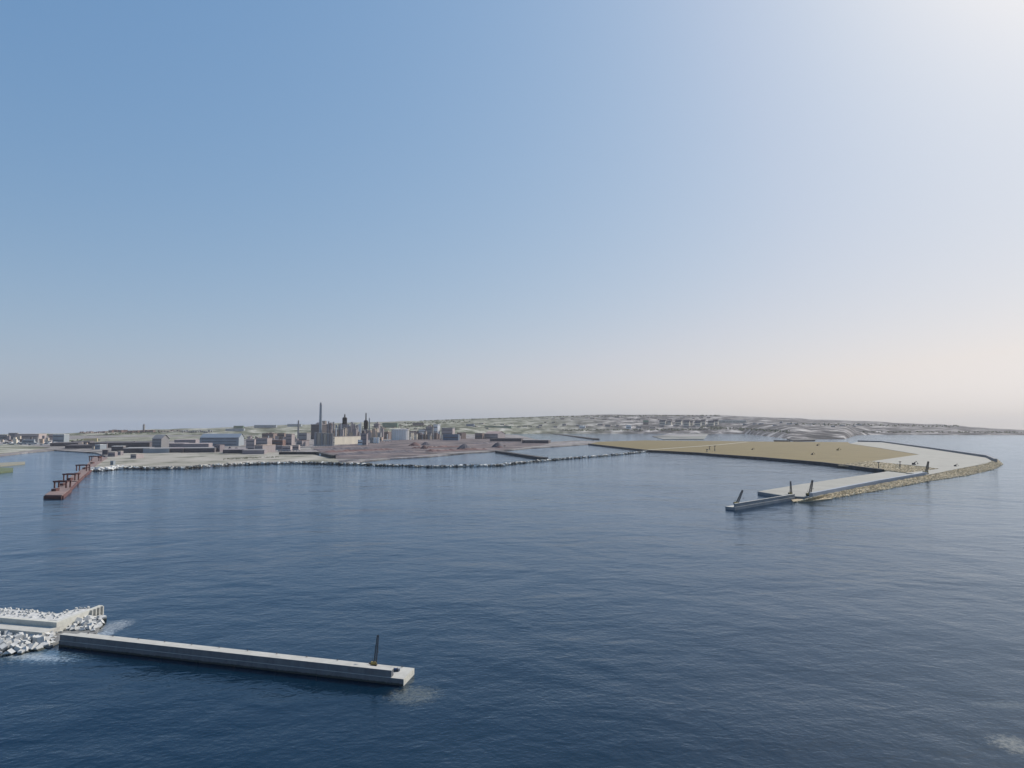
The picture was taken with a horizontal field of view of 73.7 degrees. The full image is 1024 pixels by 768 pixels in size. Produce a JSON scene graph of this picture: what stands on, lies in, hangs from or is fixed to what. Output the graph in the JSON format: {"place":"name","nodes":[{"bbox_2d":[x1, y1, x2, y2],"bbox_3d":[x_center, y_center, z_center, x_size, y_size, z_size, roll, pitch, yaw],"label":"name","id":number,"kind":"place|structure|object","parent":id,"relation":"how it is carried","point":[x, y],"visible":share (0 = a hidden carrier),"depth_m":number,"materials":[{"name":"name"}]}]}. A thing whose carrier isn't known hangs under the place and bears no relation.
{"place":"outdoors","nodes":[
{"label":"outdoors","id":0,"kind":"place"},
{"bbox_2d":[0,444,49,453],"bbox_3d":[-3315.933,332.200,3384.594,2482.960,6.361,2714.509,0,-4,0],"label":"dusty ground","id":1,"kind":"structure","parent":0,"point":[6,448],"depth_m":3717.00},
{"bbox_2d":[69,435,296,441],"bbox_3d":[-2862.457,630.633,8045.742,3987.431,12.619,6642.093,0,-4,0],"label":"grass field","id":2,"kind":"structure","parent":0,"point":[172,438],"depth_m":7172.65,"materials":[{"name":"grey"}]},
{"bbox_2d":[95,452,338,467],"bbox_3d":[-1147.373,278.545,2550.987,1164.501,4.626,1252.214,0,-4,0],"label":"dusty ground","id":3,"kind":"structure","parent":0,"point":[167,459],"depth_m":2434.57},
{"bbox_2d":[130,454,143,458],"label":"building","id":4,"kind":"structure","parent":3,"relation":"on","point":[135,456],"depth_m":2507.22,"materials":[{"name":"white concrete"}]},
{"bbox_2d":[279,452,335,458],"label":"conveyor gallery","id":5,"kind":"object","parent":3,"relation":"on","point":[309,453],"visible":0.86,"depth_m":2874.83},
{"bbox_2d":[0,434,599,468],"bbox_3d":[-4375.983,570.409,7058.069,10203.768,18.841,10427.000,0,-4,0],"label":"land","id":6,"kind":"structure","parent":0,"point":[311,444],"depth_m":3753.79,"materials":[{"name":"concrete"}]},
{"bbox_2d":[22,439,34,443],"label":"building","id":7,"kind":"structure","parent":6,"relation":"on","point":[31,441],"depth_m":4878.02,"materials":[{"name":"metal"}]},
{"bbox_2d":[15,434,46,438],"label":"building","id":8,"kind":"structure","parent":6,"relation":"on","point":[27,436],"depth_m":6548.81,"materials":[{"name":"grey glass"}]},
{"bbox_2d":[53,434,68,441],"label":"building","id":9,"kind":"structure","parent":6,"relation":"on","point":[60,437],"depth_m":5332.05,"materials":[{"name":"metal"}]},
{"bbox_2d":[50,442,83,445],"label":"building","id":10,"kind":"structure","parent":6,"relation":"on","point":[60,443],"depth_m":4230.34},
{"bbox_2d":[65,444,94,448],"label":"building","id":11,"kind":"structure","parent":6,"relation":"on","point":[78,446],"depth_m":3743.67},
{"bbox_2d":[83,438,97,441],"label":"building","id":12,"kind":"structure","parent":6,"relation":"on","point":[91,439],"depth_m":5565.72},
{"bbox_2d":[95,444,106,448],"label":"building","id":13,"kind":"structure","parent":6,"relation":"on","point":[100,446],"depth_m":3601.84,"materials":[{"name":"metal"}]},
{"bbox_2d":[90,465,123,470],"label":"jetty root boulders","id":14,"kind":"object","parent":6,"relation":"on","point":[108,468],"visible":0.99,"depth_m":1886.49,"materials":[{"name":"stone"}]},
{"bbox_2d":[108,452,117,456],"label":"building","id":15,"kind":"structure","parent":6,"relation":"on","point":[112,454],"depth_m":2674.36,"materials":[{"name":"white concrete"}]},
{"bbox_2d":[111,446,125,450],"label":"building","id":16,"kind":"structure","parent":6,"relation":"on","point":[116,448],"depth_m":3333.45,"materials":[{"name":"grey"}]},
{"bbox_2d":[89,441,151,447],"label":"building","id":17,"kind":"structure","parent":6,"relation":"on","point":[132,443],"depth_m":3945.54,"materials":[{"name":"metal"}]},
{"bbox_2d":[123,447,154,452],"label":"building","id":18,"kind":"structure","parent":6,"relation":"on","point":[133,450],"depth_m":3057.24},
{"bbox_2d":[143,447,172,452],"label":"building","id":19,"kind":"structure","parent":6,"relation":"on","point":[157,450],"depth_m":3065.62,"materials":[{"name":"metal"}]},
{"bbox_2d":[152,434,169,446],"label":"building","id":20,"kind":"structure","parent":6,"relation":"on","point":[160,440],"depth_m":3917.58,"materials":[{"name":"grey metal"}]},
{"bbox_2d":[169,443,183,446],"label":"building","id":21,"kind":"structure","parent":6,"relation":"on","point":[175,444],"depth_m":4065.99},
{"bbox_2d":[169,447,186,452],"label":"building","id":22,"kind":"structure","parent":6,"relation":"on","point":[176,450],"depth_m":3096.23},
{"bbox_2d":[174,439,198,442],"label":"building","id":23,"kind":"structure","parent":6,"relation":"on","point":[186,441],"depth_m":4486.63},
{"bbox_2d":[183,443,212,446],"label":"building","id":24,"kind":"structure","parent":6,"relation":"on","point":[197,444],"depth_m":3833.26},
{"bbox_2d":[183,447,216,452],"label":"building","id":25,"kind":"structure","parent":6,"relation":"on","point":[198,449],"depth_m":3141.50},
{"bbox_2d":[214,445,224,451],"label":"building","id":26,"kind":"structure","parent":6,"relation":"on","point":[220,448],"depth_m":3240.15,"materials":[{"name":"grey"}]},
{"bbox_2d":[200,434,243,445],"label":"building","id":27,"kind":"structure","parent":6,"relation":"on","point":[228,439],"depth_m":4265.01,"materials":[{"name":"metal"}]},
{"bbox_2d":[223,448,247,452],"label":"building","id":28,"kind":"structure","parent":6,"relation":"on","point":[234,450],"depth_m":3009.65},
{"bbox_2d":[124,461,353,468],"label":"shore boulders","id":29,"kind":"object","parent":6,"relation":"on","point":[228,464],"visible":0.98,"depth_m":2121.46,"materials":[{"name":"stone"}]},
{"bbox_2d":[246,439,255,448],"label":"building","id":30,"kind":"structure","parent":6,"relation":"on","point":[250,443],"depth_m":3396.44,"materials":[{"name":"grey glass"}]},
{"bbox_2d":[242,449,266,453],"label":"building","id":31,"kind":"structure","parent":6,"relation":"on","point":[254,451],"depth_m":2924.52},
{"bbox_2d":[255,438,271,444],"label":"building","id":32,"kind":"structure","parent":6,"relation":"on","point":[262,441],"depth_m":4311.45,"materials":[{"name":"grey glass"}]},
{"bbox_2d":[254,444,275,451],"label":"building","id":33,"kind":"structure","parent":6,"relation":"on","point":[270,447],"depth_m":3125.91,"materials":[{"name":"beige glass"}]},
{"bbox_2d":[262,432,276,439],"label":"building","id":34,"kind":"structure","parent":6,"relation":"on","point":[272,435],"depth_m":6178.10,"materials":[{"name":"grey glass"}]},
{"bbox_2d":[272,440,285,445],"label":"building","id":35,"kind":"structure","parent":6,"relation":"on","point":[279,442],"depth_m":4306.37,"materials":[{"name":"brick"}]},
{"bbox_2d":[278,433,285,439],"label":"building","id":36,"kind":"structure","parent":6,"relation":"on","point":[281,435],"depth_m":5525.61,"materials":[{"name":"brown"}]},
{"bbox_2d":[282,446,291,450],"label":"building","id":37,"kind":"structure","parent":6,"relation":"on","point":[286,448],"depth_m":3310.95,"materials":[{"name":"grey glass"}]},
{"bbox_2d":[286,434,294,444],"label":"building","id":38,"kind":"structure","parent":6,"relation":"on","point":[290,439],"depth_m":4420.21,"materials":[{"name":"beige glass"}]},
{"bbox_2d":[292,445,299,449],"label":"building","id":39,"kind":"structure","parent":6,"relation":"on","point":[295,447],"depth_m":3440.54,"materials":[{"name":"grey glass"}]},
{"bbox_2d":[296,440,308,445],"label":"building","id":40,"kind":"structure","parent":6,"relation":"on","point":[302,442],"depth_m":4217.15,"materials":[{"name":"brick"}]},
{"bbox_2d":[298,433,310,441],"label":"building","id":41,"kind":"structure","parent":6,"relation":"on","point":[304,436],"depth_m":5531.63,"materials":[{"name":"beige glass"}]},
{"bbox_2d":[314,432,316,445],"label":"silo","id":42,"kind":"object","parent":6,"relation":"on","point":[315,438],"visible":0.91,"depth_m":4264.70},
{"bbox_2d":[311,422,326,438],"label":"building","id":43,"kind":"structure","parent":6,"relation":"on","point":[314,428],"depth_m":6845.88,"materials":[{"name":"grey concrete"}]},
{"bbox_2d":[317,433,320,445],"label":"silo","id":44,"kind":"object","parent":6,"relation":"on","point":[318,438],"visible":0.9,"depth_m":4264.29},
{"bbox_2d":[319,402,321,438],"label":"chimney","id":45,"kind":"object","parent":6,"relation":"on","point":[320,420],"visible":0.91,"depth_m":6817.44,"materials":[{"name":"metal"}]},
{"bbox_2d":[320,433,323,445],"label":"silo","id":46,"kind":"object","parent":6,"relation":"on","point":[322,440],"visible":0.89,"depth_m":4264.66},
{"bbox_2d":[324,433,326,445],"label":"silo","id":47,"kind":"object","parent":6,"relation":"on","point":[325,439],"visible":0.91,"depth_m":4264.13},
{"bbox_2d":[330,433,332,445],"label":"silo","id":48,"kind":"object","parent":6,"relation":"on","point":[331,439],"visible":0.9,"depth_m":4263.66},
{"bbox_2d":[342,414,346,427],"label":"process tower","id":49,"kind":"structure","parent":6,"relation":"on","point":[344,420],"depth_m":6808.18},
{"bbox_2d":[333,436,360,444],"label":"building","id":50,"kind":"structure","parent":6,"relation":"on","point":[338,440],"depth_m":4680.21,"materials":[{"name":"beige"}]},
{"bbox_2d":[361,433,367,444],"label":"building","id":51,"kind":"structure","parent":6,"relation":"on","point":[364,437],"depth_m":4413.27,"materials":[{"name":"grey glass"}]},
{"bbox_2d":[364,413,367,432],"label":"process tower","id":52,"kind":"structure","parent":6,"relation":"on","point":[365,424],"depth_m":6801.87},
{"bbox_2d":[384,431,390,438],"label":"building","id":53,"kind":"structure","parent":6,"relation":"on","point":[386,433],"depth_m":6818.56,"materials":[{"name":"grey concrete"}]},
{"bbox_2d":[311,438,546,458],"bbox_3d":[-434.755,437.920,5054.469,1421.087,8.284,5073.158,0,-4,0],"label":"ore yard","id":54,"kind":"structure","parent":6,"relation":"on","point":[394,445],"depth_m":4075.86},
{"bbox_2d":[335,450,413,454],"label":"stockpile","id":55,"kind":"object","parent":54,"relation":"on","point":[388,451],"visible":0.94,"depth_m":2995.96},
{"bbox_2d":[391,429,409,439],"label":"storage tank","id":56,"kind":"object","parent":54,"relation":"on","point":[399,434],"visible":0.93,"depth_m":6243.93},
{"bbox_2d":[413,445,458,447],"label":"stockpile","id":57,"kind":"object","parent":54,"relation":"on","point":[437,446],"visible":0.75,"depth_m":3862.01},
{"bbox_2d":[427,448,487,451],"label":"stockpile","id":58,"kind":"object","parent":54,"relation":"on","point":[433,450],"visible":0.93,"depth_m":3356.60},
{"bbox_2d":[457,444,470,448],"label":"ore heap","id":59,"kind":"object","parent":54,"relation":"on","point":[463,446],"visible":0.74,"depth_m":3554.33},
{"bbox_2d":[472,442,511,443],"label":"stockpile","id":60,"kind":"object","parent":54,"relation":"on","point":[490,442],"visible":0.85,"depth_m":4838.87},
{"bbox_2d":[485,431,504,438],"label":"building","id":61,"kind":"structure","parent":54,"relation":"on","point":[494,434],"depth_m":6838.97,"materials":[{"name":"beige glass"}]},
{"bbox_2d":[426,425,432,435],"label":"building","id":62,"kind":"structure","parent":6,"relation":"on","point":[429,428],"depth_m":6801.65,"materials":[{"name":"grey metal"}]},
{"bbox_2d":[433,424,440,434],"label":"building","id":63,"kind":"structure","parent":6,"relation":"on","point":[436,428],"depth_m":6809.07,"materials":[{"name":"white glass"}]},
{"bbox_2d":[441,428,454,434],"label":"building","id":64,"kind":"structure","parent":6,"relation":"on","point":[447,430],"depth_m":6800.77,"materials":[{"name":"metal"}]},
{"bbox_2d":[443,434,459,439],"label":"building","id":65,"kind":"structure","parent":6,"relation":"on","point":[451,436],"depth_m":6010.63,"materials":[{"name":"grey glass"}]},
{"bbox_2d":[457,432,465,438],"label":"building","id":66,"kind":"structure","parent":6,"relation":"on","point":[463,435],"depth_m":6815.60,"materials":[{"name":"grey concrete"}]},
{"bbox_2d":[475,433,483,438],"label":"building","id":67,"kind":"structure","parent":6,"relation":"on","point":[479,435],"depth_m":6797.23,"materials":[{"name":"grey glass"}]},
{"bbox_2d":[490,438,522,440],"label":"building","id":68,"kind":"structure","parent":6,"relation":"on","point":[506,439],"depth_m":5576.69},
{"bbox_2d":[522,440,550,443],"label":"building","id":69,"kind":"structure","parent":6,"relation":"on","point":[536,441],"depth_m":4906.74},
{"bbox_2d":[0,434,1023,767],"bbox_3d":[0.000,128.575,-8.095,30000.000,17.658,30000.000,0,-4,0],"label":"water","id":70,"kind":"structure","parent":0,"point":[644,610],"depth_m":450.05,"materials":[{"name":"liquid"}]},
{"bbox_2d":[0,467,12,472],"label":"grass","id":71,"kind":"structure","parent":70,"relation":"in","point":[4,470],"depth_m":1833.96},
{"bbox_2d":[0,461,24,466],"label":"pier","id":72,"kind":"structure","parent":70,"relation":"in","point":[10,463],"depth_m":2185.81,"materials":[{"name":"concrete"}]},
{"bbox_2d":[0,608,86,620],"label":"rocks","id":73,"kind":"object","parent":70,"relation":"in","point":[50,616],"visible":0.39,"depth_m":418.96,"materials":[{"name":"stone"}]},
{"bbox_2d":[2,625,99,652],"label":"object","id":74,"kind":"object","parent":70,"relation":"in","point":[57,639],"visible":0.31,"depth_m":394.79,"materials":[{"name":"stone"}]},
{"bbox_2d":[0,643,7,651],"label":"armour block","id":75,"kind":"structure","parent":74,"relation":"on","point":[3,646],"depth_m":363.03,"materials":[{"name":"concrete"}]},
{"bbox_2d":[7,648,15,655],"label":"armour block","id":76,"kind":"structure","parent":74,"relation":"on","point":[11,651],"depth_m":359.51,"materials":[{"name":"concrete"}]},
{"bbox_2d":[14,644,22,653],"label":"armour block","id":77,"kind":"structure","parent":74,"relation":"on","point":[17,647],"depth_m":362.34,"materials":[{"name":"concrete"}]},
{"bbox_2d":[17,649,25,654],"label":"armour block","id":78,"kind":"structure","parent":74,"relation":"on","point":[21,652],"depth_m":360.59,"materials":[{"name":"concrete"}]},
{"bbox_2d":[28,643,35,651],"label":"armour block","id":79,"kind":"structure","parent":74,"relation":"on","point":[31,646],"depth_m":366.42,"materials":[{"name":"concrete"}]},
{"bbox_2d":[33,644,44,650],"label":"armour block","id":80,"kind":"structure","parent":74,"relation":"on","point":[39,647],"depth_m":367.15,"materials":[{"name":"concrete"}]},
{"bbox_2d":[37,636,44,644],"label":"armour block","id":81,"kind":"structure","parent":74,"relation":"on","point":[40,640],"depth_m":374.67,"materials":[{"name":"concrete"}]},
{"bbox_2d":[0,605,103,634],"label":"crown wall breakwater","id":82,"kind":"object","parent":70,"relation":"in","point":[14,625],"visible":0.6,"depth_m":399.65,"materials":[{"name":"concrete"}]},
{"bbox_2d":[43,456,106,498],"bbox_3d":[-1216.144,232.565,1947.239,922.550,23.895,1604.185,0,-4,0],"label":"red jetty","id":83,"kind":"object","parent":70,"relation":"in","point":[63,490],"visible":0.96,"depth_m":1447.64,"materials":[{"name":"metal"}]},
{"bbox_2d":[59,632,413,685],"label":"breakwater pier","id":84,"kind":"structure","parent":70,"relation":"in","point":[339,669],"depth_m":344.21,"materials":[{"name":"concrete"}]},
{"bbox_2d":[370,635,378,665],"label":"crawler crane","id":85,"kind":"object","parent":84,"relation":"on","point":[373,663],"visible":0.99,"depth_m":335.65,"materials":[{"name":"metal"}]},
{"bbox_2d":[495,451,547,459],"bbox_3d":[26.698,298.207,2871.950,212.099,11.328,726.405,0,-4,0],"label":"jetty","id":86,"kind":"object","parent":70,"relation":"in","point":[523,455],"visible":0.71,"depth_m":2777.81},
{"bbox_2d":[552,433,599,439],"bbox_3d":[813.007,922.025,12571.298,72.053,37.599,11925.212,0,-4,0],"label":"jetty","id":87,"kind":"object","parent":70,"relation":"in","point":[579,436],"visible":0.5,"depth_m":7969.98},
{"bbox_2d":[725,494,794,509],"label":"caisson","id":88,"kind":"object","parent":70,"relation":"in","point":[755,503],"visible":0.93,"depth_m":1046.26,"materials":[{"name":"concrete"}]},
{"bbox_2d":[787,438,814,440],"bbox_3d":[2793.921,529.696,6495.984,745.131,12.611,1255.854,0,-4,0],"label":"dark quay","id":89,"kind":"structure","parent":70,"relation":"in","point":[801,439],"depth_m":6278.07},
{"bbox_2d":[791,498,831,501],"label":"stone toe","id":90,"kind":"object","parent":70,"relation":"in","point":[794,500],"visible":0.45,"depth_m":1119.67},
{"bbox_2d":[758,471,927,498],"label":"pier","id":91,"kind":"structure","parent":70,"relation":"in","point":[799,491],"depth_m":1345.07,"materials":[{"name":"concrete"}]},
{"bbox_2d":[806,480,812,495],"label":"crawler crane","id":92,"kind":"object","parent":91,"relation":"on","point":[810,486],"visible":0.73,"depth_m":1142.90,"materials":[{"name":"metal"}]},
{"bbox_2d":[858,440,996,461],"bbox_3d":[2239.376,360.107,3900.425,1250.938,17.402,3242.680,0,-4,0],"label":"parapet wall","id":93,"kind":"structure","parent":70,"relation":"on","point":[991,458],"depth_m":3229.53,"materials":[{"name":"concrete"}]},
{"bbox_3d":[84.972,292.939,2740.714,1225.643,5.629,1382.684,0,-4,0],"label":"rubble breakwater","id":94,"kind":"object","parent":70,"relation":"in","visible":0},
{"bbox_2d":[353,450,648,467],"bbox_3d":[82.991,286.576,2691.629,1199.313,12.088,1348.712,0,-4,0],"label":"breakwater boulders","id":95,"kind":"object","parent":94,"relation":"on","point":[475,465],"visible":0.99,"depth_m":2163.13,"materials":[{"name":"stone"}]},
{"bbox_2d":[0,414,1023,438],"bbox_3d":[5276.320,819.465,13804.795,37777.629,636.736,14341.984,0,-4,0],"label":"hills","id":96,"kind":"structure","parent":0,"point":[800,430],"depth_m":13865.30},
{"bbox_2d":[47,432,160,434],"bbox_3d":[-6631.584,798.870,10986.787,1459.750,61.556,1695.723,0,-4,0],"label":"woodland","id":97,"kind":"object","parent":96,"relation":"on","point":[125,433],"visible":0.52,"depth_m":11178.07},
{"bbox_2d":[254,425,276,427],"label":"building","id":98,"kind":"structure","parent":96,"relation":"on","point":[265,426],"depth_m":14416.24,"materials":[{"name":"metal"}]},
{"bbox_2d":[287,424,301,426],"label":"building","id":99,"kind":"structure","parent":96,"relation":"on","point":[293,425],"depth_m":15051.07,"materials":[{"name":"metal"}]},
{"bbox_2d":[382,423,397,427],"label":"building","id":100,"kind":"structure","parent":96,"relation":"on","point":[388,425],"depth_m":13767.26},
{"bbox_2d":[385,420,469,427],"bbox_3d":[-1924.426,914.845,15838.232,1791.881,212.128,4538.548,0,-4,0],"label":"woodland","id":101,"kind":"object","parent":96,"relation":"on","point":[424,425],"visible":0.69,"depth_m":16071.11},
{"bbox_2d":[485,426,511,427],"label":"building","id":102,"kind":"structure","parent":96,"relation":"on","point":[500,426],"depth_m":14118.02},
{"bbox_2d":[421,415,717,420],"bbox_3d":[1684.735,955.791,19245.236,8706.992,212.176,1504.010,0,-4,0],"label":"woodland","id":103,"kind":"object","parent":96,"relation":"on","point":[566,416],"visible":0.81,"depth_m":19114.58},
{"bbox_2d":[562,426,789,432],"bbox_3d":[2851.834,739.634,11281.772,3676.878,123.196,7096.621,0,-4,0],"label":"woodland","id":104,"kind":"object","parent":96,"relation":"on","point":[721,427],"visible":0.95,"depth_m":13817.15,"materials":[{"name":"plant"}]},
{"bbox_2d":[683,420,690,425],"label":"building","id":105,"kind":"structure","parent":96,"relation":"on","point":[686,422],"depth_m":14911.80,"materials":[{"name":"grey glass"}]},
{"bbox_2d":[791,422,1021,432],"bbox_3d":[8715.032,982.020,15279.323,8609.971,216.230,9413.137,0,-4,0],"label":"woodland","id":106,"kind":"object","parent":96,"relation":"on","point":[917,431],"visible":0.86,"depth_m":12862.67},
{"bbox_2d":[0,0,1023,433],"label":"sky","id":107,"kind":"structure","parent":0,"point":[214,213],"materials":[{"name":"blue"}]},
{"bbox_2d":[653,434,707,439],"bbox_3d":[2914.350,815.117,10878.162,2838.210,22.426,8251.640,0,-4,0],"label":"spit","id":108,"kind":"structure","parent":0,"point":[683,437],"depth_m":8743.97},
{"bbox_2d":[591,440,920,471],"bbox_3d":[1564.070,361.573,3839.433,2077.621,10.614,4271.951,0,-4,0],"label":"reclaimed ground","id":109,"kind":"structure","parent":0,"point":[828,452],"depth_m":3507.91,"materials":[{"name":"sand"}]},
{"bbox_2d":[588,444,883,471],"bbox_3d":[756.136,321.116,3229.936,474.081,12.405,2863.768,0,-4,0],"label":"quay wall","id":110,"kind":"structure","parent":109,"relation":"on","point":[812,462],"depth_m":2517.02,"materials":[{"name":"concrete"}]},
{"bbox_2d":[838,461,933,472],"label":"rubble slope","id":111,"kind":"structure","parent":109,"relation":"on","point":[884,467],"depth_m":1797.95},
{"bbox_2d":[844,461,937,471],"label":"rubble stones","id":112,"kind":"object","parent":111,"relation":"on","point":[890,466],"visible":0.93,"depth_m":1942.35,"materials":[{"name":"stone"}]},
{"bbox_2d":[797,459,1002,501],"bbox_3d":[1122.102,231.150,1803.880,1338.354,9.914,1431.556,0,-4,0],"label":"revetment stones","id":113,"kind":"object","parent":109,"relation":"on","point":[989,466],"visible":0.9,"depth_m":1493.44,"materials":[{"name":"stone"}]},
{"bbox_2d":[850,442,990,474],"bbox_3d":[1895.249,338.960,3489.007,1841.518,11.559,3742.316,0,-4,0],"label":"concrete apron","id":114,"kind":"object","parent":109,"relation":"on","point":[942,461],"visible":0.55,"depth_m":2469.24,"materials":[{"name":"concrete"}]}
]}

